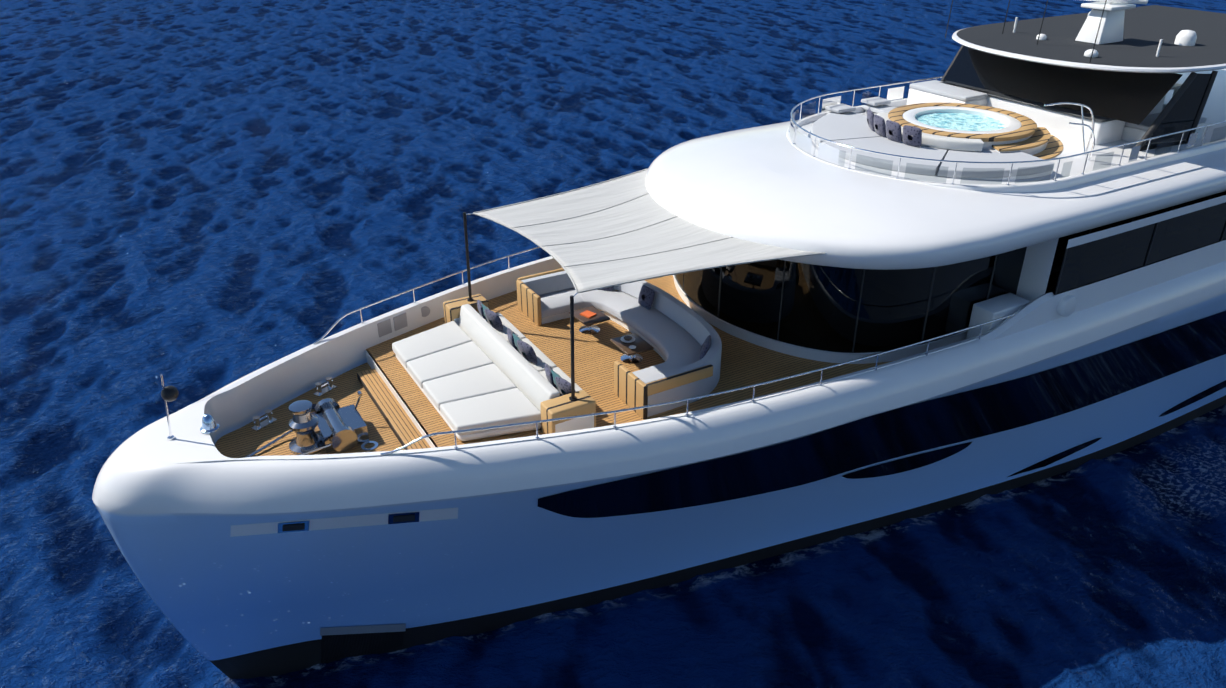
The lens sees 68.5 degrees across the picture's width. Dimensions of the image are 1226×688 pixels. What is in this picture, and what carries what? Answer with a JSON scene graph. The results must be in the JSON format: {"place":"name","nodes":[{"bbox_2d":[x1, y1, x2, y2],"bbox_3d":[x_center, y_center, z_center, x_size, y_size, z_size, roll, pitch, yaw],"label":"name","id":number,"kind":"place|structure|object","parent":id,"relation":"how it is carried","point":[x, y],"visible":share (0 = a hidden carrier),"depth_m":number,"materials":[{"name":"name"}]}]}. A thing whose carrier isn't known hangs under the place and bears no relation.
{"place":"outdoors","nodes":[
{"label":"outdoors","id":0,"kind":"place"},
{"bbox_2d":[155,374,174,439],"bbox_3d":[-9.515,1.353,19.147,0.232,1.564,0.140,-15,32,-26],"label":"jack staff","id":1,"kind":"object","parent":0,"point":[171,437],"visible":1,"depth_m":19.18,"materials":[{"name":"silver metal"}]},
{"bbox_2d":[161,386,178,401],"bbox_3d":[-9.382,1.052,19.075,0.340,0.340,0.340,-15,32,-26],"label":"anchor ball","id":2,"kind":"object","parent":1,"relation":"attached to","point":[169,393],"visible":0.96,"depth_m":18.96,"materials":[{"name":"black plastic"}]},
{"bbox_2d":[494,312,581,395],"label":"throw pillows","id":3,"kind":"object","parent":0,"point":[543,359],"visible":0.35,"depth_m":23.30,"materials":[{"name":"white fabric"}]},
{"bbox_2d":[569,306,653,355],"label":"coffee tables","id":4,"kind":"object","parent":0,"point":[641,344],"visible":0.96,"depth_m":24.19,"materials":[{"name":"brown wood"}]},
{"bbox_2d":[624,336,631,340],"bbox_3d":[0.398,-0.145,24.041,0.240,0.070,0.240,-15,32,-26],"label":"bowl","id":5,"kind":"object","parent":4,"relation":"on","point":[627,338],"visible":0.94,"depth_m":24.02,"materials":[{"name":"grey ceramic"}]},
{"bbox_2d":[0,0,1225,687],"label":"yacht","id":6,"kind":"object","parent":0,"point":[200,200],"depth_m":44.86,"materials":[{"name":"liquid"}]},
{"bbox_2d":[92,256,1225,660],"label":"hull","id":7,"kind":"object","parent":6,"relation":"on","point":[172,512],"visible":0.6,"depth_m":21.66,"materials":[{"name":"white paint"}]},
{"bbox_2d":[200,414,219,433],"bbox_3d":[-8.872,1.702,19.757,0.400,0.370,0.400,-15,32,-26],"label":"bell","id":8,"kind":"object","parent":7,"relation":"on","point":[210,424],"visible":1,"depth_m":19.68,"materials":[{"name":"silver metal"}]},
{"bbox_2d":[230,507,457,536],"bbox_3d":[-7.103,2.743,21.479,4.478,0.631,7.339,-15,32,-26],"label":"hull recess panel","id":9,"kind":"object","parent":7,"relation":"attached to","point":[339,522],"visible":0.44,"depth_m":19.30,"materials":[{"name":"silver metal"}]},
{"bbox_2d":[278,512,418,532],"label":"fairlead frames","id":10,"kind":"structure","parent":9,"relation":"in","point":[306,523],"depth_m":19.31,"materials":[{"name":"metal"}]},
{"bbox_2d":[282,515,414,530],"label":"fairlead openings","id":11,"kind":"object","parent":10,"relation":"in","point":[302,526],"visible":0.4,"depth_m":19.25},
{"bbox_2d":[321,631,403,663],"bbox_3d":[-6.982,7.447,24.060,2.026,1.553,2.821,-15,32,-26],"label":"anchor pocket","id":12,"kind":"object","parent":7,"relation":"attached to","point":[336,647],"visible":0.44,"depth_m":23.25,"materials":[{"name":"grey metal"}]},
{"bbox_2d":[320,624,405,635],"bbox_3d":[-6.921,6.765,23.737,1.997,0.682,3.013,-15,32,-26],"label":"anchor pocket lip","id":13,"kind":"object","parent":7,"relation":"attached to","point":[363,629],"visible":0.58,"depth_m":22.79,"materials":[{"name":"silver metal"}]},
{"bbox_2d":[377,306,429,336],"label":"bulwark vents","id":14,"kind":"object","parent":7,"relation":"attached to","point":[385,327],"visible":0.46,"depth_m":25.10,"materials":[{"name":"grey metal"}]},
{"bbox_2d":[313,246,539,344],"bbox_3d":[-1.664,-2.838,28.243,16.646,0.472,0.944,-21,35,-34],"label":"bulwark rail","id":15,"kind":"object","parent":7,"relation":"on","point":[334,324],"visible":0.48,"depth_m":25.46,"materials":[{"name":"silver metal"}]},
{"bbox_2d":[215,275,895,457],"bbox_3d":[10.786,-2.700,30.390,45.595,0.400,11.120,-15,32,-26],"label":"teak deck","id":16,"kind":"object","parent":7,"relation":"on","point":[744,363],"visible":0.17,"depth_m":23.35,"materials":[{"name":"brown wood"}]},
{"bbox_2d":[244,430,331,457],"bbox_3d":[-7.801,2.415,20.843,2.240,0.328,1.468,-15,32,-26],"label":"anchor chain","id":17,"kind":"object","parent":16,"relation":"on","point":[280,438],"visible":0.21,"depth_m":20.86,"materials":[{"name":"silver metal"}]},
{"bbox_2d":[251,377,336,430],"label":"mooring bitts","id":18,"kind":"object","parent":16,"relation":"on","point":[270,419],"visible":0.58,"depth_m":22.12,"materials":[{"name":"silver metal"}]},
{"bbox_2d":[289,391,368,454],"bbox_3d":[-6.723,1.768,21.210,1.915,1.130,1.600,-15,32,-26],"label":"windlass","id":19,"kind":"object","parent":16,"relation":"on","point":[336,426],"visible":0.98,"depth_m":20.96,"materials":[{"name":"silver metal"}]},
{"bbox_2d":[359,413,377,450],"bbox_3d":[-6.108,2.090,21.788,0.400,0.012,1.900,-15,32,-26],"label":"fairlead","id":20,"kind":"object","parent":16,"relation":"on","point":[369,449],"visible":0.52,"depth_m":21.18,"materials":[{"name":"silver metal"}]},
{"bbox_2d":[357,368,430,449],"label":"wooden steps","id":21,"kind":"structure","parent":16,"relation":"on","point":[402,426],"depth_m":22.27,"materials":[{"name":"brown wood"}]},
{"bbox_2d":[365,350,436,447],"bbox_3d":[-5.097,1.645,22.219,0.060,0.400,6.519,-15,32,-26],"label":"step edge","id":22,"kind":"object","parent":16,"relation":"on","point":[372,363],"visible":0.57,"depth_m":22.58,"materials":[{"name":"white paint"}]},
{"bbox_2d":[392,321,540,434],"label":"sunpad cushions","id":23,"kind":"object","parent":16,"relation":"on","point":[462,379],"visible":0.98,"depth_m":22.14,"materials":[{"name":"white fabric"}]},
{"bbox_2d":[396,355,540,440],"bbox_3d":[-3.844,1.020,22.713,1.900,0.240,5.518,-15,32,-26],"label":"sun pad base","id":24,"kind":"object","parent":16,"relation":"on","point":[498,432],"visible":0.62,"depth_m":20.81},
{"bbox_2d":[458,304,559,411],"bbox_3d":[-2.793,0.432,23.094,0.464,0.920,5.560,-15,32,-26],"label":"sofa backrest","id":25,"kind":"object","parent":16,"relation":"on","point":[533,385],"visible":0.69,"depth_m":22.69,"materials":[{"name":"white fabric"}]},
{"bbox_2d":[443,294,595,433],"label":"wooden cabinets","id":26,"kind":"object","parent":16,"relation":"on","point":[584,403],"visible":0.5,"depth_m":20.68,"materials":[{"name":"brown wood"}]},
{"bbox_2d":[463,212,576,400],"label":"awning poles","id":27,"kind":"object","parent":26,"relation":"on","point":[573,397],"visible":1,"depth_m":20.56,"materials":[{"name":"black metal"}]},
{"bbox_2d":[454,313,593,432],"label":"lounge end panels","id":28,"kind":"object","parent":26,"relation":"attached to","point":[580,423],"visible":0.18,"depth_m":20.67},
{"bbox_2d":[542,309,666,360],"bbox_3d":[0.450,-0.155,24.922,3.280,0.240,6.972,-15,32,-26],"label":"sofa base","id":29,"kind":"object","parent":16,"relation":"on","point":[553,318],"visible":0.1,"depth_m":25.95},
{"bbox_2d":[539,287,700,379],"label":"sofa seat cushions","id":30,"kind":"object","parent":29,"relation":"on","point":[675,344],"visible":0.69,"depth_m":25.23,"materials":[{"name":"white fabric"}]},
{"bbox_2d":[579,325,642,363],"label":"table bases","id":31,"kind":"object","parent":16,"relation":"on","point":[624,358],"visible":0.77,"depth_m":24.26,"materials":[{"name":"silver metal"}]},
{"bbox_2d":[580,310,595,317],"bbox_3d":[-0.700,-0.839,25.399,0.360,0.040,0.300,23,36,37],"label":"table book","id":32,"kind":"object","parent":31,"relation":"on","point":[588,314],"visible":1,"depth_m":25.36,"materials":[{"name":"orange paper"}]},
{"bbox_2d":[621,336,635,348],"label":"table plates","id":33,"kind":"object","parent":31,"relation":"on","point":[630,341],"visible":0.79,"depth_m":23.92,"materials":[{"name":"white ceramic"}]},
{"bbox_2d":[521,271,721,416],"bbox_3d":[0.459,-0.457,24.767,3.300,0.920,7.012,-15,32,-26],"label":"curved sofa","id":34,"kind":"object","parent":16,"relation":"on","point":[697,327],"visible":0.65,"depth_m":23.92,"materials":[{"name":"white fabric"}]},
{"bbox_2d":[516,268,712,418],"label":"teak sofa trim","id":35,"kind":"structure","parent":34,"relation":"attached to","point":[631,390],"depth_m":21.83,"materials":[{"name":"brown wood"}]},
{"bbox_2d":[674,191,1225,352],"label":"windows","id":36,"kind":"structure","parent":16,"relation":"on","point":[819,308],"depth_m":23.72,"materials":[{"name":"black glass"}]},
{"bbox_2d":[473,168,825,292],"bbox_3d":[0.487,-2.989,23.439,6.364,0.203,8.000,-15,32,-26],"label":"awning","id":37,"kind":"object","parent":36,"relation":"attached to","point":[672,234],"visible":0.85,"depth_m":23.01,"materials":[{"name":"white fabric"}]},
{"bbox_2d":[673,275,967,363],"bbox_3d":[16.335,-4.527,33.081,31.750,0.400,9.444,-15,32,-26],"label":"window sill","id":38,"kind":"structure","parent":36,"relation":"attached to","point":[783,347],"depth_m":24.34,"materials":[{"name":"white paint"}]},
{"bbox_2d":[645,69,1225,269],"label":"superstructure roof","id":39,"kind":"structure","parent":36,"relation":"on","point":[771,185],"depth_m":23.89,"materials":[{"name":"white paint"}]},
{"bbox_2d":[903,106,1031,148],"bbox_3d":[10.871,-6.652,28.344,4.240,0.860,4.240,-15,32,-26],"label":"spa tub","id":40,"kind":"object","parent":39,"relation":"on","point":[1010,122],"visible":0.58,"depth_m":28.34,"materials":[{"name":"white plastic"}]},
{"bbox_2d":[915,113,1006,130],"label":"hot tub water","id":41,"kind":"structure","parent":40,"relation":"in","point":[962,121],"depth_m":28.41,"materials":[{"name":"teal liquid"}]},
{"bbox_2d":[888,103,1036,141],"bbox_3d":[10.871,-6.984,28.168,4.400,0.132,4.400,-15,32,-26],"label":"hot tub surround","id":42,"kind":"object","parent":40,"relation":"on","point":[1028,128],"visible":0.73,"depth_m":27.39,"materials":[{"name":"brown wood"}]},
{"bbox_2d":[786,98,1225,192],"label":"sun deck coaming","id":43,"kind":"object","parent":39,"relation":"on","point":[1079,179],"visible":0.4,"depth_m":25.41,"materials":[{"name":"white paint"}]},
{"bbox_2d":[788,76,1225,184],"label":"railing","id":44,"kind":"object","parent":43,"relation":"on","point":[828,153],"depth_m":25.97,"materials":[{"name":"silver metal"}]},
{"bbox_2d":[1044,102,1094,159],"bbox_3d":[13.444,-6.150,26.488,1.618,1.719,0.912,2,28,4],"label":"spa handrail","id":45,"kind":"object","parent":39,"relation":"on","point":[1082,124],"visible":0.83,"depth_m":26.45,"materials":[{"name":"silver metal"}]},
{"bbox_2d":[941,45,1217,150],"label":"window pillars","id":46,"kind":"structure","parent":39,"relation":"on","point":[1170,105],"depth_m":26.65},
{"bbox_2d":[957,5,1225,67],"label":"roof","id":47,"kind":"structure","parent":46,"relation":"on","point":[1147,28],"depth_m":30.30,"materials":[{"name":"grey"}]},
{"bbox_2d":[945,0,1106,62],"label":"antennas","id":48,"kind":"object","parent":47,"relation":"on","point":[1041,25],"visible":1,"depth_m":29.16,"materials":[{"name":"white"}]},
{"bbox_2d":[952,26,1225,72],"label":"roof edge","id":49,"kind":"object","parent":47,"relation":"attached to","point":[955,37],"visible":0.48,"depth_m":26.56,"materials":[{"name":"white paint"}]},
{"bbox_2d":[1013,17,1196,56],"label":"antennas","id":50,"kind":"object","parent":47,"relation":"on","point":[1186,38],"visible":0.94,"depth_m":29.20,"materials":[{"name":"white paint"}]},
{"bbox_2d":[1075,0,1147,57],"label":"radar mast","id":51,"kind":"object","parent":47,"relation":"on","point":[1111,29],"visible":0.92,"depth_m":29.46,"materials":[{"name":"white metal"}]},
{"bbox_2d":[683,195,1210,352],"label":"window mullions","id":52,"kind":"object","parent":36,"relation":"attached to","point":[930,294],"visible":0.04,"depth_m":23.79,"materials":[{"name":"black metal"}]},
{"bbox_2d":[966,293,1076,338],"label":"wing stations","id":53,"kind":"object","parent":16,"relation":"on","point":[997,307],"visible":0.31,"depth_m":24.39,"materials":[{"name":"white paint"}]},
{"bbox_2d":[978,195,1225,342],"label":"side walls","id":54,"kind":"structure","parent":16,"relation":"on","point":[1040,308],"depth_m":25.00,"materials":[{"name":"white paint"}]},
{"bbox_2d":[1054,202,1225,293],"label":"side windows","id":55,"kind":"structure","parent":54,"relation":"attached to","point":[1100,259],"depth_m":25.49,"materials":[{"name":"black glass"}]},
{"bbox_2d":[1054,222,1225,294],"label":"window mullions","id":56,"kind":"object","parent":54,"relation":"attached to","point":[1062,266],"visible":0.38,"depth_m":25.43,"materials":[{"name":"black metal"}]},
{"bbox_2d":[381,313,1015,455],"bbox_3d":[3.055,0.964,21.093,16.646,0.472,0.944,-10,30,-18],"label":"railing","id":57,"kind":"object","parent":7,"relation":"on","point":[634,408],"visible":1,"depth_m":20.16,"materials":[{"name":"silver metal"}]},
{"bbox_2d":[209,395,1225,678],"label":"boot stripe","id":58,"kind":"object","parent":7,"relation":"attached to","point":[277,661],"visible":0.23,"depth_m":25.21,"materials":[{"name":"black paint"}]},
{"bbox_2d":[538,311,1225,517],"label":"hull windows","id":59,"kind":"structure","parent":7,"relation":"attached to","point":[979,412],"depth_m":24.63,"materials":[{"name":"black glass"}]},
{"bbox_2d":[825,97,895,117],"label":"sun deck loungers","id":60,"kind":"object","parent":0,"point":[876,104],"visible":0.62,"depth_m":31.30,"materials":[{"name":"white fabric"}]},
{"bbox_2d":[907,88,987,105],"bbox_3d":[11.635,-8.291,31.385,1.300,0.900,2.500,-15,32,-26],"label":"sun deck locker","id":61,"kind":"object","parent":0,"point":[915,96],"visible":0.21,"depth_m":31.11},
{"bbox_2d":[909,80,1206,130],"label":"sun deck seat pads","id":62,"kind":"object","parent":61,"relation":"on","point":[952,91],"visible":0.35,"depth_m":30.50,"materials":[{"name":"white fabric"}]},
{"bbox_2d":[947,171,1052,179],"bbox_3d":[8.700,-5.768,27.278,4.523,0.300,7.482,-15,32,-26],"label":"sun pad base","id":63,"kind":"object","parent":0,"point":[1029,176],"depth_m":24.77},
{"bbox_2d":[811,113,1054,177],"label":"sun deck pad cushions","id":64,"kind":"object","parent":63,"relation":"on","point":[854,131],"visible":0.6,"depth_m":25.79,"materials":[{"name":"white fabric"}]},
{"bbox_2d":[867,109,921,146],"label":"throw pillows","id":65,"kind":"object","parent":64,"relation":"on","point":[892,131],"visible":0.98,"depth_m":26.86,"materials":[{"name":"grey fabric"}]},
{"bbox_2d":[877,112,983,151],"bbox_3d":[9.239,-6.417,27.392,1.322,0.300,4.178,-15,32,-26],"label":"sun deck pad bolster","id":66,"kind":"object","parent":64,"relation":"on","point":[950,143],"visible":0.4,"depth_m":26.23,"materials":[{"name":"white fabric"}]},
{"bbox_2d":[992,142,1047,154],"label":"step risers","id":67,"kind":"object","parent":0,"point":[1035,150],"visible":0.08,"depth_m":26.48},
{"bbox_2d":[992,127,1062,158],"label":"steps","id":68,"kind":"structure","parent":67,"relation":"on","point":[1040,136],"depth_m":26.77,"materials":[{"name":"brown wood"}]},
{"bbox_2d":[944,46,1211,150],"bbox_3d":[14.694,-8.545,29.860,2.450,2.140,8.300,-15,32,-26],"label":"windshield","id":69,"kind":"object","parent":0,"point":[1132,97],"visible":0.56,"depth_m":28.18,"materials":[{"name":"black glass"}]},
{"bbox_2d":[986,96,1204,149],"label":"wall","id":70,"kind":"structure","parent":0,"point":[1054,122],"depth_m":28.14,"materials":[{"name":"white paint"}]},
{"bbox_2d":[943,81,1114,122],"bbox_3d":[13.744,-8.130,29.847,1.400,0.060,6.300,-15,32,-26],"label":"ledge","id":71,"kind":"object","parent":70,"relation":"on","point":[1076,113],"visible":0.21,"depth_m":28.98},
{"bbox_2d":[1148,86,1180,114],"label":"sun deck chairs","id":72,"kind":"object","parent":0,"point":[1159,107],"visible":0.04,"depth_m":29.60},
{"bbox_2d":[1170,83,1181,89],"bbox_3d":[17.956,-9.049,31.745,4.200,0.080,2.100,-15,32,-26],"label":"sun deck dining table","id":73,"kind":"object","parent":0,"point":[1176,85],"depth_m":31.74,"materials":[{"name":"grey"}]},
{"bbox_3d":[-2.219,0.575,23.549,0.780,0.240,5.440,-15,32,-26],"label":"bench","id":74,"kind":"object","parent":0,"visible":0},
{"bbox_2d":[481,304,565,394],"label":"cushions","id":75,"kind":"object","parent":74,"relation":"on","point":[516,338],"visible":0.31,"depth_m":22.97,"materials":[{"name":"teal"}]},
{"bbox_2d":[477,300,575,395],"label":"cushions","id":76,"kind":"object","parent":74,"relation":"on","point":[527,349],"visible":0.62,"depth_m":22.81,"materials":[{"name":"fabric"}]}
]}

